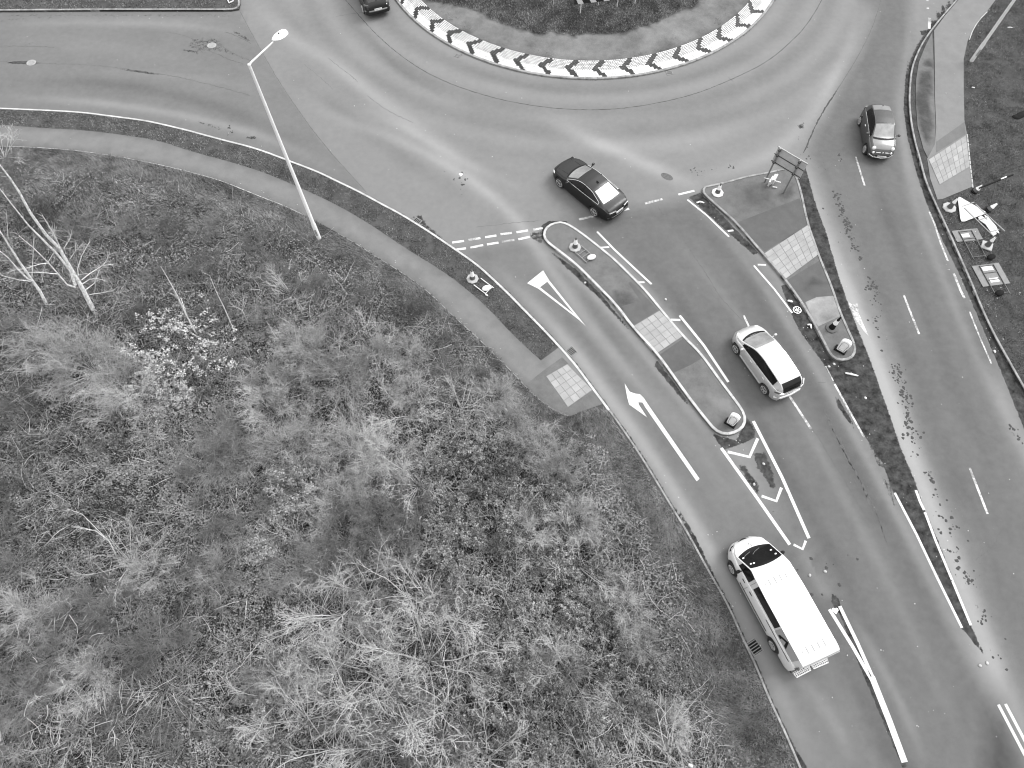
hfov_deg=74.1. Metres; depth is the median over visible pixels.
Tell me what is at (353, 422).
bare shrub
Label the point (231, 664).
bare shrub
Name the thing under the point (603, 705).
bare shrub
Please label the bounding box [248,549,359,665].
bare shrub
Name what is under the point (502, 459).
leafy shrub
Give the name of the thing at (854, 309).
road marking
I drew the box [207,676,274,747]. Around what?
leafy shrub
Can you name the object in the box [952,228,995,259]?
fallen sign
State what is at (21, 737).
bare shrub
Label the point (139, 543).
bare shrub
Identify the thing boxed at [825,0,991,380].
road marking
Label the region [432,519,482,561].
leafy shrub
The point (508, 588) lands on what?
bare shrub
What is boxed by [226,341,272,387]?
leafy shrub
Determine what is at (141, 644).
bare shrub
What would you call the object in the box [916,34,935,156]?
verge strip
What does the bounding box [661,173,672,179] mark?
manhole cover
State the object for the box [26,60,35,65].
manhole cover
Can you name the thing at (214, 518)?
bare shrub
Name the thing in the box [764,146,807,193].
direction sign
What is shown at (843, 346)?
traffic bollard
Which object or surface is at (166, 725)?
bare shrub
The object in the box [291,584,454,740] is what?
bare shrub
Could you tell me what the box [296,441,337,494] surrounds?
leafy shrub
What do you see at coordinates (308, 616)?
bare shrub
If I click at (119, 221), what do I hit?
bare shrub
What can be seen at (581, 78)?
kerb
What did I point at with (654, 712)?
leafy shrub
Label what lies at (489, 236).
road marking
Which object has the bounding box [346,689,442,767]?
bare shrub
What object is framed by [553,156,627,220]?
coupe car
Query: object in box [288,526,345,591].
bare shrub
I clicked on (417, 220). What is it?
drain grate
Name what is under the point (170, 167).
kerb
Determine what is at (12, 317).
bare shrub
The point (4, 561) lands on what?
bare shrub
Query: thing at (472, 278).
traffic cone
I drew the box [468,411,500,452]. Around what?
leafy shrub
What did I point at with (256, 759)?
leafy shrub
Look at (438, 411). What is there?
bare shrub
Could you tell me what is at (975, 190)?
traffic cone
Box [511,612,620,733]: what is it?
bare shrub
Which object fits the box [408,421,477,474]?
leafy shrub
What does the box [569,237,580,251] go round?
traffic cone
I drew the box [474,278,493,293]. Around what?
sign stand
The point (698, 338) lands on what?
road marking
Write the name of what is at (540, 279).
road marking
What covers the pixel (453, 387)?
bare shrub
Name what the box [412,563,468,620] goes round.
bare shrub
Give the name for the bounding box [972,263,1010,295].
fallen sign
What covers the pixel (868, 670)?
road marking
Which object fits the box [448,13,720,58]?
island moss
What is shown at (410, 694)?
bare shrub
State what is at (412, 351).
bare shrub
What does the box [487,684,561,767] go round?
leafy shrub
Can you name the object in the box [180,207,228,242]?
bare shrub
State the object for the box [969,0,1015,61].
street lamp
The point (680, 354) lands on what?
island patch
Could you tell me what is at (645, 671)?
leafy shrub
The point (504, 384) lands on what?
bare shrub
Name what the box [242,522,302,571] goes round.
leafy shrub
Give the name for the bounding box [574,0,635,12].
chevron board
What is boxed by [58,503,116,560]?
snag
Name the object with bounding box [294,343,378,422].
bare shrub
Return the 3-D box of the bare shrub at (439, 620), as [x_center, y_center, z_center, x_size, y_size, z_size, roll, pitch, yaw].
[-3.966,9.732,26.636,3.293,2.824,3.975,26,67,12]
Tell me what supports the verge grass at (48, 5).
on the grass verge at (35, 4)
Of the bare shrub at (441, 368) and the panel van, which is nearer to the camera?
the panel van
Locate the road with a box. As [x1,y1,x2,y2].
[0,0,1023,767]
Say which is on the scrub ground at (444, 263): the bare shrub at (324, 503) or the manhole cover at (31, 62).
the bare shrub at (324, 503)
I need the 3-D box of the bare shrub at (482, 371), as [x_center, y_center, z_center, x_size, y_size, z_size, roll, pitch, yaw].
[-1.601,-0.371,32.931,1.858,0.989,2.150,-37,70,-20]
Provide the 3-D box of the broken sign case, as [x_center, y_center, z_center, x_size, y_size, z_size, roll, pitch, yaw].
[14.825,-11.548,38.572,0.809,0.661,0.617,-10,64,-5]
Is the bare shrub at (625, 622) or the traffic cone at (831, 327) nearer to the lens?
the bare shrub at (625, 622)
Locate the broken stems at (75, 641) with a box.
[1,597,157,705]
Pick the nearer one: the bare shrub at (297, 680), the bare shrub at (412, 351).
the bare shrub at (297, 680)
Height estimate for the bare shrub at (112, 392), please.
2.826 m
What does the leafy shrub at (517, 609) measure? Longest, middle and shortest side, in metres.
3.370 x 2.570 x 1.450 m
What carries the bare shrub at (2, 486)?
on the scrub ground at (444, 263)
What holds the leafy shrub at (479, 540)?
on the scrub ground at (444, 263)
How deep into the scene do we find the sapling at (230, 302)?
32.89 m
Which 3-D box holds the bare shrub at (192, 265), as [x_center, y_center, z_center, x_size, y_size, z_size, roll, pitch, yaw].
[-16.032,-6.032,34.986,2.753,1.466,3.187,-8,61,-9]
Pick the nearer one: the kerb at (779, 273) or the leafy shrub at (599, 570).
the leafy shrub at (599, 570)
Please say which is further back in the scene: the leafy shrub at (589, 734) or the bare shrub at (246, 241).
the bare shrub at (246, 241)
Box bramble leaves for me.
[0,166,741,767]
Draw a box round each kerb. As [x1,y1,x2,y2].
[0,0,239,11]
[0,108,609,410]
[1,146,302,214]
[338,233,567,415]
[395,0,773,79]
[543,221,745,434]
[609,410,800,767]
[702,169,855,360]
[908,0,1023,387]
[966,134,972,187]
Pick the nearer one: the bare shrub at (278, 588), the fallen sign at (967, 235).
the bare shrub at (278, 588)
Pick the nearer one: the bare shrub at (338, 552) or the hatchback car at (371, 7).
the bare shrub at (338, 552)
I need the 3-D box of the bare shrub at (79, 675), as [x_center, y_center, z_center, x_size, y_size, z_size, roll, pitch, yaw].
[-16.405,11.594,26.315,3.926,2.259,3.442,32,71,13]
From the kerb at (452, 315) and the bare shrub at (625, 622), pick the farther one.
the kerb at (452, 315)
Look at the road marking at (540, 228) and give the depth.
37.52 m
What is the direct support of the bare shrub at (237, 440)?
on the scrub ground at (444, 263)
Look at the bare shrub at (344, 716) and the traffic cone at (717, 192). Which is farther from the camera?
the traffic cone at (717, 192)
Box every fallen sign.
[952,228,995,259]
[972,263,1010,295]
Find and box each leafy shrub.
[145,429,195,461]
[146,386,198,422]
[186,350,236,403]
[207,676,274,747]
[222,719,322,767]
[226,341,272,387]
[234,526,283,575]
[240,686,295,743]
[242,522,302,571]
[243,618,285,670]
[256,476,305,536]
[263,456,334,514]
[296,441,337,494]
[401,386,459,434]
[406,509,477,576]
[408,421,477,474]
[410,596,487,670]
[418,461,496,519]
[422,475,468,534]
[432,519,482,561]
[434,562,503,617]
[437,652,511,720]
[438,414,496,472]
[453,678,518,766]
[457,505,523,570]
[458,442,539,503]
[459,569,531,638]
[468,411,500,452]
[469,645,559,729]
[480,481,540,536]
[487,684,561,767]
[489,532,565,589]
[510,676,593,743]
[511,450,552,493]
[514,577,572,651]
[516,469,568,526]
[519,547,592,630]
[535,515,580,577]
[538,599,601,674]
[538,704,621,767]
[557,555,621,638]
[564,615,649,681]
[576,524,619,558]
[595,665,651,726]
[601,647,687,721]
[632,692,690,765]
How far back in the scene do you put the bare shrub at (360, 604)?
27.25 m
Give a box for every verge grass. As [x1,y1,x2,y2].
[0,0,237,8]
[0,109,553,358]
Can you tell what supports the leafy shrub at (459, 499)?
on the scrub ground at (444, 263)
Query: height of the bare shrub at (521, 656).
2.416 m
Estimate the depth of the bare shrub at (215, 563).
28.00 m
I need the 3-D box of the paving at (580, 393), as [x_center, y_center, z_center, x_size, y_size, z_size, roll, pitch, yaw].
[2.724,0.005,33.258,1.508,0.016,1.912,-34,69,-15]
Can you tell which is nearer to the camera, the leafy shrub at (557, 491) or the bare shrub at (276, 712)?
the bare shrub at (276, 712)
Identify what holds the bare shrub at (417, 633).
on the scrub ground at (444, 263)
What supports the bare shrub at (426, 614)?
on the scrub ground at (444, 263)
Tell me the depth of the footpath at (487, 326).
37.91 m
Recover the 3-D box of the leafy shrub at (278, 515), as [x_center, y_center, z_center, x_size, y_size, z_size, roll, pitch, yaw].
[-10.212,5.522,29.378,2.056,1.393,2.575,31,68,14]
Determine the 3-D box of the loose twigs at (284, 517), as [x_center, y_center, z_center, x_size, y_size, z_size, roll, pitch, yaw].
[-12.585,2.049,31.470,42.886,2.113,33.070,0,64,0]
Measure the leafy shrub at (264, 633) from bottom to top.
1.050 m
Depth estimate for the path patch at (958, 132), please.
40.49 m
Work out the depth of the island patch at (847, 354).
33.99 m
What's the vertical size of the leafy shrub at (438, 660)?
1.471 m
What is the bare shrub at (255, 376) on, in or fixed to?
on the scrub ground at (444, 263)
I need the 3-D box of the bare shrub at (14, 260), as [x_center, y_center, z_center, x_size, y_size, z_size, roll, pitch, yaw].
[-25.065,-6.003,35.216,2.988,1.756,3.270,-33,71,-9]
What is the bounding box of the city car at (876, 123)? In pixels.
[858,104,900,158]
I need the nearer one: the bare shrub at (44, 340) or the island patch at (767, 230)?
the bare shrub at (44, 340)
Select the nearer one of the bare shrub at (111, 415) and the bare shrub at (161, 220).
the bare shrub at (111, 415)
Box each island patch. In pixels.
[622,282,656,324]
[660,339,701,372]
[737,198,806,250]
[788,261,832,302]
[806,296,839,325]
[840,351,850,357]
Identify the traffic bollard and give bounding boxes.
[724,412,740,428]
[834,339,851,354]
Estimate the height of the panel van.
2.007 m
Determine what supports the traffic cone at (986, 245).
on the verge at (1010, 75)
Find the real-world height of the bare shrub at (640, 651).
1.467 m
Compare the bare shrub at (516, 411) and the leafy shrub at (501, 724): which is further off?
the bare shrub at (516, 411)
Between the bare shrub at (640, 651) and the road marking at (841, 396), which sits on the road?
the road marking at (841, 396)
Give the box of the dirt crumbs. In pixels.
[228,125,1022,670]
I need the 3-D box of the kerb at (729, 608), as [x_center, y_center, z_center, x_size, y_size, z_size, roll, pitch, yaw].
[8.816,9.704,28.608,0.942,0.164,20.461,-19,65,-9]
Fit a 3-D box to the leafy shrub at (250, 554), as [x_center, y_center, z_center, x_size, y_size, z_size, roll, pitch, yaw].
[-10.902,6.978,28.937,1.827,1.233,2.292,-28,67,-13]
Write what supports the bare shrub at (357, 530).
on the scrub ground at (444, 263)
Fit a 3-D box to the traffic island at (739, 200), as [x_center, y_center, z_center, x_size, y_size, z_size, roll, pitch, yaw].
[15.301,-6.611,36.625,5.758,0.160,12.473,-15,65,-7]
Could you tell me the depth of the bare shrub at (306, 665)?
26.41 m
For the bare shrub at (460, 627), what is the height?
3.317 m
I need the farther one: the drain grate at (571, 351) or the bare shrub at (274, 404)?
the drain grate at (571, 351)
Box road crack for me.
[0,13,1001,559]
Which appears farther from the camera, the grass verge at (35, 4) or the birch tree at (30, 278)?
the grass verge at (35, 4)
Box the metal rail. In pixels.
[979,174,1013,204]
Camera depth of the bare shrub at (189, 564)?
28.45 m
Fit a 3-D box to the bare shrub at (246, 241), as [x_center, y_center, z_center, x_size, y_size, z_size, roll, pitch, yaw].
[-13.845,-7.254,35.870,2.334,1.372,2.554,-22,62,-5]
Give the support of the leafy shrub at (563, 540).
on the scrub ground at (444, 263)
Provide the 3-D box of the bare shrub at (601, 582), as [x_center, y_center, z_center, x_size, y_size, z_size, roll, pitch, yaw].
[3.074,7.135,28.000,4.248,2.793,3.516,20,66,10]
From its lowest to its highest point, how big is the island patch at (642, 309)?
0.001 m
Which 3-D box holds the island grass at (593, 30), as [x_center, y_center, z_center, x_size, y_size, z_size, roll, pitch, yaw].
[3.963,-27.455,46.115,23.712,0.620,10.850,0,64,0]
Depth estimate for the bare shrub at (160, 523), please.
29.50 m
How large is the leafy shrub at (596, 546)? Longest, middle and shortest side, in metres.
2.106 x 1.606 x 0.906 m
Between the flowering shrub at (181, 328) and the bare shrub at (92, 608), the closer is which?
the bare shrub at (92, 608)
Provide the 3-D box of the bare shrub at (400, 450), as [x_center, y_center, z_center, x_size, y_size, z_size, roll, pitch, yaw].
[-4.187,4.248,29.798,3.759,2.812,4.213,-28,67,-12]
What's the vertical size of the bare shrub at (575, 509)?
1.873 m
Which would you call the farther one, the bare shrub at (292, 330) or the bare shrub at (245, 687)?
the bare shrub at (292, 330)
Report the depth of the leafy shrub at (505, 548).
28.32 m
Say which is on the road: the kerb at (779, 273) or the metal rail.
the kerb at (779, 273)
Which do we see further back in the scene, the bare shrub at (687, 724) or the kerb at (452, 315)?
the kerb at (452, 315)
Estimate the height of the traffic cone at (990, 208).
0.509 m
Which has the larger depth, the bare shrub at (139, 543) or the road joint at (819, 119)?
the road joint at (819, 119)
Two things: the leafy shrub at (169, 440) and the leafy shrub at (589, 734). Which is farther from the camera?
the leafy shrub at (169, 440)
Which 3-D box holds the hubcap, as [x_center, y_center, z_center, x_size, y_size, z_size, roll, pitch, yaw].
[14.817,-3.846,35.259,0.430,0.042,0.430,0,64,0]
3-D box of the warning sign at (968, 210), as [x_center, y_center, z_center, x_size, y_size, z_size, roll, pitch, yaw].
[25.838,-9.214,37.601,2.972,0.280,1.548,41,71,18]
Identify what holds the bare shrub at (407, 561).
on the scrub ground at (444, 263)
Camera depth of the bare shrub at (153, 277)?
35.08 m
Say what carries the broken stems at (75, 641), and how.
on the scrub ground at (444, 263)
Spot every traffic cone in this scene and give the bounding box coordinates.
[466,270,478,283]
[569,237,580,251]
[712,183,723,196]
[825,317,841,332]
[942,198,957,212]
[971,185,982,193]
[981,237,995,251]
[985,203,997,212]
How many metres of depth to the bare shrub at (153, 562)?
28.18 m
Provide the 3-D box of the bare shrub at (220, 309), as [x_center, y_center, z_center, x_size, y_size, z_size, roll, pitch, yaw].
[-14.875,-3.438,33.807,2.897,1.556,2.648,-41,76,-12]
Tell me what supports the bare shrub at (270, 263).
on the scrub ground at (444, 263)
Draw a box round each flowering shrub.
[119,290,260,401]
[134,360,206,422]
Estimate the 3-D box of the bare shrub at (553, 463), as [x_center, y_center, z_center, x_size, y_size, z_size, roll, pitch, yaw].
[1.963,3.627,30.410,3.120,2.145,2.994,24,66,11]
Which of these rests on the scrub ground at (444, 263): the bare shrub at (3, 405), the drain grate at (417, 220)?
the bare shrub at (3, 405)
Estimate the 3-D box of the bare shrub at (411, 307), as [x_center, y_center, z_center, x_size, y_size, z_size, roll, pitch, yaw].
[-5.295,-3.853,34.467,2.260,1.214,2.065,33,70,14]
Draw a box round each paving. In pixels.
[546,365,591,405]
[635,311,681,351]
[765,225,817,277]
[929,136,969,183]
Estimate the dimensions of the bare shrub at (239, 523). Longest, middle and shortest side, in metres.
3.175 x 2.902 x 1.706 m
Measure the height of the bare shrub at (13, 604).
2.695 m
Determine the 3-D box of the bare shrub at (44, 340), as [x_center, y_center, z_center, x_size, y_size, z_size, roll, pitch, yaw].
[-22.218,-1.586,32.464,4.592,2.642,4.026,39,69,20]
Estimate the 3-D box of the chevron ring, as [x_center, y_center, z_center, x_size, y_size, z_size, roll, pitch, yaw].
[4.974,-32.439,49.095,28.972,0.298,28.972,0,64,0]
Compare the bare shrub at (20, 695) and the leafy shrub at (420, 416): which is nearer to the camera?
the bare shrub at (20, 695)
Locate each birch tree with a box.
[0,165,119,313]
[0,211,51,304]
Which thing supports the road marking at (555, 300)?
on the road
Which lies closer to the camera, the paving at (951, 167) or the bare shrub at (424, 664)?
the bare shrub at (424, 664)
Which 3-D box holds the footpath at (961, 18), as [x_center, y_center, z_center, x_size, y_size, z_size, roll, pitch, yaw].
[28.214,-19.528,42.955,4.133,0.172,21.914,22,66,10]
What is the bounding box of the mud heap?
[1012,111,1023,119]
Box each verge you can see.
[0,0,240,11]
[908,0,1023,391]
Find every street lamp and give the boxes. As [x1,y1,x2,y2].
[247,29,320,239]
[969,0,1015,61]
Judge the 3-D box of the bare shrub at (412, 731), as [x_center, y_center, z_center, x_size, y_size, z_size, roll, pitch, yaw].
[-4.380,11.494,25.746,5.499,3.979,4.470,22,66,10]
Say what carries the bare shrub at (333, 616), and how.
on the scrub ground at (444, 263)
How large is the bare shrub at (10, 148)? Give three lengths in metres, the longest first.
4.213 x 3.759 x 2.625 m
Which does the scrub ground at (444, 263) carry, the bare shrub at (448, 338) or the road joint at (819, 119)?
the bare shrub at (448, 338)
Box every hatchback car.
[359,0,390,15]
[732,325,804,400]
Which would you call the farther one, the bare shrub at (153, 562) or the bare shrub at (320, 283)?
the bare shrub at (320, 283)
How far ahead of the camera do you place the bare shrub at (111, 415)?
31.92 m
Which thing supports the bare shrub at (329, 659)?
on the scrub ground at (444, 263)
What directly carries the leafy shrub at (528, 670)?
on the scrub ground at (444, 263)
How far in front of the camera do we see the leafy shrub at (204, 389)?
32.28 m
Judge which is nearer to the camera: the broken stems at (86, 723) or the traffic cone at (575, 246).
the broken stems at (86, 723)
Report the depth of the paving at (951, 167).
39.63 m
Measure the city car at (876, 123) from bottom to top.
1.515 m
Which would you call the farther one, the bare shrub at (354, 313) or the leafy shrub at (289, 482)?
the bare shrub at (354, 313)
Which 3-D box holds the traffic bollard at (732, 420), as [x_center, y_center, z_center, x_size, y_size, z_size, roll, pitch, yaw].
[10.415,1.661,31.921,0.529,1.010,0.340,32,68,15]
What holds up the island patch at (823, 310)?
on the traffic island at (739, 200)
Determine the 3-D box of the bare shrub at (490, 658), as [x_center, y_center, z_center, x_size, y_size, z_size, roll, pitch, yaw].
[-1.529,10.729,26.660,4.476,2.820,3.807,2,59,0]
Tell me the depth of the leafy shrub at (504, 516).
29.39 m
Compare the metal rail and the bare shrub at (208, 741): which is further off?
the metal rail
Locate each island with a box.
[422,0,749,60]
[543,223,745,435]
[702,170,853,361]
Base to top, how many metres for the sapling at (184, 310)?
5.458 m
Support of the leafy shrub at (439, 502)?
on the scrub ground at (444, 263)
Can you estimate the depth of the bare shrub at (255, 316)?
33.82 m
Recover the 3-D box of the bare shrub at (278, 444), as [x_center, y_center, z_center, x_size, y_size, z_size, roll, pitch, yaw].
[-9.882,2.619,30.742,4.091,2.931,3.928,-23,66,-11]
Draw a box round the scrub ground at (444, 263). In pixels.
[0,109,798,767]
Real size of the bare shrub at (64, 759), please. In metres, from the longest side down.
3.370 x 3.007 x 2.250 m
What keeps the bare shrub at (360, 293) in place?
on the scrub ground at (444, 263)
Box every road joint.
[239,0,880,191]
[348,0,821,109]
[803,91,836,152]
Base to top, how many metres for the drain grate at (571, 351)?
0.029 m
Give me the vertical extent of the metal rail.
0.804 m
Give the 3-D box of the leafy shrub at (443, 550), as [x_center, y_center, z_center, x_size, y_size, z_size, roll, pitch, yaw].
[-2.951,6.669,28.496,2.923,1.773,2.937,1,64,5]
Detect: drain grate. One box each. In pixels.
[413,217,421,223]
[565,346,577,356]
[747,637,763,656]
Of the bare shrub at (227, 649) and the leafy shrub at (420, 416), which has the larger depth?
the leafy shrub at (420, 416)
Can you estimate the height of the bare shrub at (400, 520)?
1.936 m
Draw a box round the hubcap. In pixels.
[793,306,800,313]
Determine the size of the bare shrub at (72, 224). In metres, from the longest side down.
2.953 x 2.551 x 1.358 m
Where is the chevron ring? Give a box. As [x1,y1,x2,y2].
[399,0,770,76]
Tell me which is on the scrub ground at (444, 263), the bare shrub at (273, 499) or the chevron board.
the bare shrub at (273, 499)
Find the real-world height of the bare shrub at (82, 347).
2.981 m
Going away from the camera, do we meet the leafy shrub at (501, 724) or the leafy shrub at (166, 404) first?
the leafy shrub at (501, 724)
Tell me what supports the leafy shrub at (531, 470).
on the scrub ground at (444, 263)
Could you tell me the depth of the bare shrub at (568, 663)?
26.62 m
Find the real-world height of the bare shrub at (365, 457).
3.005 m
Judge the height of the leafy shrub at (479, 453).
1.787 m
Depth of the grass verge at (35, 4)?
45.85 m
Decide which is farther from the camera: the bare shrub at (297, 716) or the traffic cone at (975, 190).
the traffic cone at (975, 190)
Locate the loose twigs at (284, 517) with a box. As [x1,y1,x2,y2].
[0,167,734,767]
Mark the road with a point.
(924, 652)
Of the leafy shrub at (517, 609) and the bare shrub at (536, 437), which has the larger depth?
the bare shrub at (536, 437)
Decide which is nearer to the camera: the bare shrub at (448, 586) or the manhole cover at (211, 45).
the bare shrub at (448, 586)
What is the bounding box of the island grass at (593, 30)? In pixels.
[431,0,698,33]
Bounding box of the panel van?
[727,536,839,677]
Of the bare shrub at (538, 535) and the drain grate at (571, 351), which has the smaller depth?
the bare shrub at (538, 535)
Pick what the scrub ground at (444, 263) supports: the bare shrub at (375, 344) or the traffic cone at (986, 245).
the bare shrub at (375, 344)
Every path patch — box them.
[526,358,601,414]
[936,122,965,151]
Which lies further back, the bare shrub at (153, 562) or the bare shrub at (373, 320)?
the bare shrub at (373, 320)
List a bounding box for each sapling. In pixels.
[161,267,196,333]
[201,271,250,325]
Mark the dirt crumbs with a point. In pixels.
(902, 389)
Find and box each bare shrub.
[0,124,31,164]
[0,153,33,198]
[0,237,59,302]
[0,298,43,351]
[0,313,80,390]
[0,380,49,432]
[0,469,32,525]
[0,519,49,602]
[0,565,77,658]
[0,617,33,676]
[0,655,59,755]
[0,705,39,767]
[3,572,120,696]
[6,188,59,236]
[7,692,120,767]
[12,632,90,706]
[23,633,127,722]
[27,317,150,406]
[36,707,107,751]
[49,205,104,246]
[51,568,154,664]
[55,510,176,607]
[62,668,161,767]
[70,339,187,437]
[71,619,208,767]
[89,202,148,242]
[99,588,216,700]
[102,399,126,429]
[105,538,178,617]
[114,294,163,335]
[132,252,179,291]
[134,201,195,251]
[138,507,176,537]
[138,694,216,767]
[151,486,184,511]
[151,525,226,594]
[161,421,256,510]
[170,485,249,556]
[175,241,230,290]
[177,538,251,616]
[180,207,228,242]
[182,395,249,461]
[182,597,211,633]
[187,286,246,336]
[198,422,280,490]
[203,704,235,753]
[205,628,345,753]
[209,621,249,673]
[213,493,281,574]
[219,370,315,446]
[220,644,246,681]
[223,653,284,712]
[227,646,368,767]
[230,223,270,267]
[236,347,297,410]
[238,460,311,521]
[241,295,286,344]
[241,639,318,713]
[244,394,340,483]
[244,531,322,610]
[245,255,294,290]
[245,659,409,767]
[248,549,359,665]
[257,262,312,310]
[267,314,313,362]
[274,563,402,673]
[274,628,348,703]
[275,316,347,392]
[285,266,338,309]
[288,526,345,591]
[289,484,412,595]
[290,595,413,699]
[290,630,411,767]
[291,529,422,663]
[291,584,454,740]
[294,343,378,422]
[296,463,381,542]
[300,402,411,506]
[306,681,387,766]
[309,672,479,767]
[312,309,358,348]
[312,391,394,471]
[322,609,453,767]
[323,419,421,508]
[333,477,416,576]
[334,303,411,372]
[338,570,405,658]
[340,274,381,308]
[340,566,501,754]
[345,301,366,323]
[345,530,464,672]
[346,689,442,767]
[347,318,409,380]
[349,588,462,695]
[355,516,426,592]
[355,686,503,767]
[360,665,443,746]
[363,364,460,444]
[366,645,522,767]
[372,469,448,544]
[376,431,465,531]
[379,365,431,419]
[381,327,433,379]
[385,552,499,651]
[387,291,432,327]
[409,643,440,684]
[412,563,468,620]
[412,717,481,767]
[413,349,470,401]
[419,361,496,438]
[425,326,466,361]
[427,611,526,703]
[442,686,552,767]
[459,363,496,398]
[467,370,527,424]
[475,392,536,457]
[485,548,528,629]
[492,497,576,573]
[497,603,584,701]
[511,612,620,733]
[512,419,562,472]
[516,621,603,703]
[520,433,588,498]
[527,502,633,608]
[540,490,609,556]
[553,657,684,767]
[559,707,640,767]
[574,566,657,654]
[604,696,645,767]
[617,613,674,674]
[627,692,702,767]
[631,693,699,766]
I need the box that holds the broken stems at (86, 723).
[0,687,159,757]
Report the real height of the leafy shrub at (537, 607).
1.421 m
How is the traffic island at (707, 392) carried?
on the road
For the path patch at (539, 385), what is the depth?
33.00 m
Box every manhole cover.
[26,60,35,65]
[207,42,215,47]
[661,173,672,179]
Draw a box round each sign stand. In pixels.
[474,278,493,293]
[574,245,595,262]
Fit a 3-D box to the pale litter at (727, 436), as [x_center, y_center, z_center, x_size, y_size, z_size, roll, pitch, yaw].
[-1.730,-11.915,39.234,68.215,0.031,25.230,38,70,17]
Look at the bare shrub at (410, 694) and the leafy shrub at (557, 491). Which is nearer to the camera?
the bare shrub at (410, 694)
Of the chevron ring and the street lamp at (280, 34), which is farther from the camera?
the chevron ring
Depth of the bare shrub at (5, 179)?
37.73 m
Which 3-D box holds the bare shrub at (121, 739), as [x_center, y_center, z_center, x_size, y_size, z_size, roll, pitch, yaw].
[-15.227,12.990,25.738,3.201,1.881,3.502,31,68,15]
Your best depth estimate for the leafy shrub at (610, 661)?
26.86 m
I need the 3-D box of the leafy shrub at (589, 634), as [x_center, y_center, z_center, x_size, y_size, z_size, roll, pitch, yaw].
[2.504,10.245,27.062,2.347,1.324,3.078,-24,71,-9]
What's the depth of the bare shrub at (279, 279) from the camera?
34.51 m
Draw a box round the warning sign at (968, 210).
[958,197,1004,236]
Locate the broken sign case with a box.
[765,174,780,187]
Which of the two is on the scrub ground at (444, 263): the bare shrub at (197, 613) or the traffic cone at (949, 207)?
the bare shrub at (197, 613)
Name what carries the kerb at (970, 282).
on the road
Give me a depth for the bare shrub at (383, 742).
25.21 m
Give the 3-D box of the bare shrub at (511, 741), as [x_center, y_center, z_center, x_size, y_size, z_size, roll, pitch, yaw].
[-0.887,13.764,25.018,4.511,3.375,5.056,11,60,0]
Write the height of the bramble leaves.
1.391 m
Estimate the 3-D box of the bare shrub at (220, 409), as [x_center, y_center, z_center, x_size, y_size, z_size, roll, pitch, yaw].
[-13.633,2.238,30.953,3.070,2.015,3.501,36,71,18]
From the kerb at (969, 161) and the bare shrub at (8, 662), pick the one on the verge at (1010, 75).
the kerb at (969, 161)
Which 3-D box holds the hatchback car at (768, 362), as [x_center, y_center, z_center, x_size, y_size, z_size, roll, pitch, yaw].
[12.497,-1.201,33.155,2.148,1.517,4.110,-23,66,-11]
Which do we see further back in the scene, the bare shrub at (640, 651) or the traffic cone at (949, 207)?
the traffic cone at (949, 207)
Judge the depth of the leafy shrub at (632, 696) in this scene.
26.00 m
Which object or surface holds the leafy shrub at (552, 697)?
on the scrub ground at (444, 263)
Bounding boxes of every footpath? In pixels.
[0,125,601,415]
[927,0,994,199]
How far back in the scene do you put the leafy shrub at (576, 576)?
27.80 m
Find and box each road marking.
[452,190,694,249]
[468,198,662,247]
[528,271,548,287]
[538,281,583,323]
[597,200,924,509]
[625,385,698,480]
[720,421,1023,755]
[743,18,988,513]
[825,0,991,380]
[848,302,867,334]
[869,676,907,762]
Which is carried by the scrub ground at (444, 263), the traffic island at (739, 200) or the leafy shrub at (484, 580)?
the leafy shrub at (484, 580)
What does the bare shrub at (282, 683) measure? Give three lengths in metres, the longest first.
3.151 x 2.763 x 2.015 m

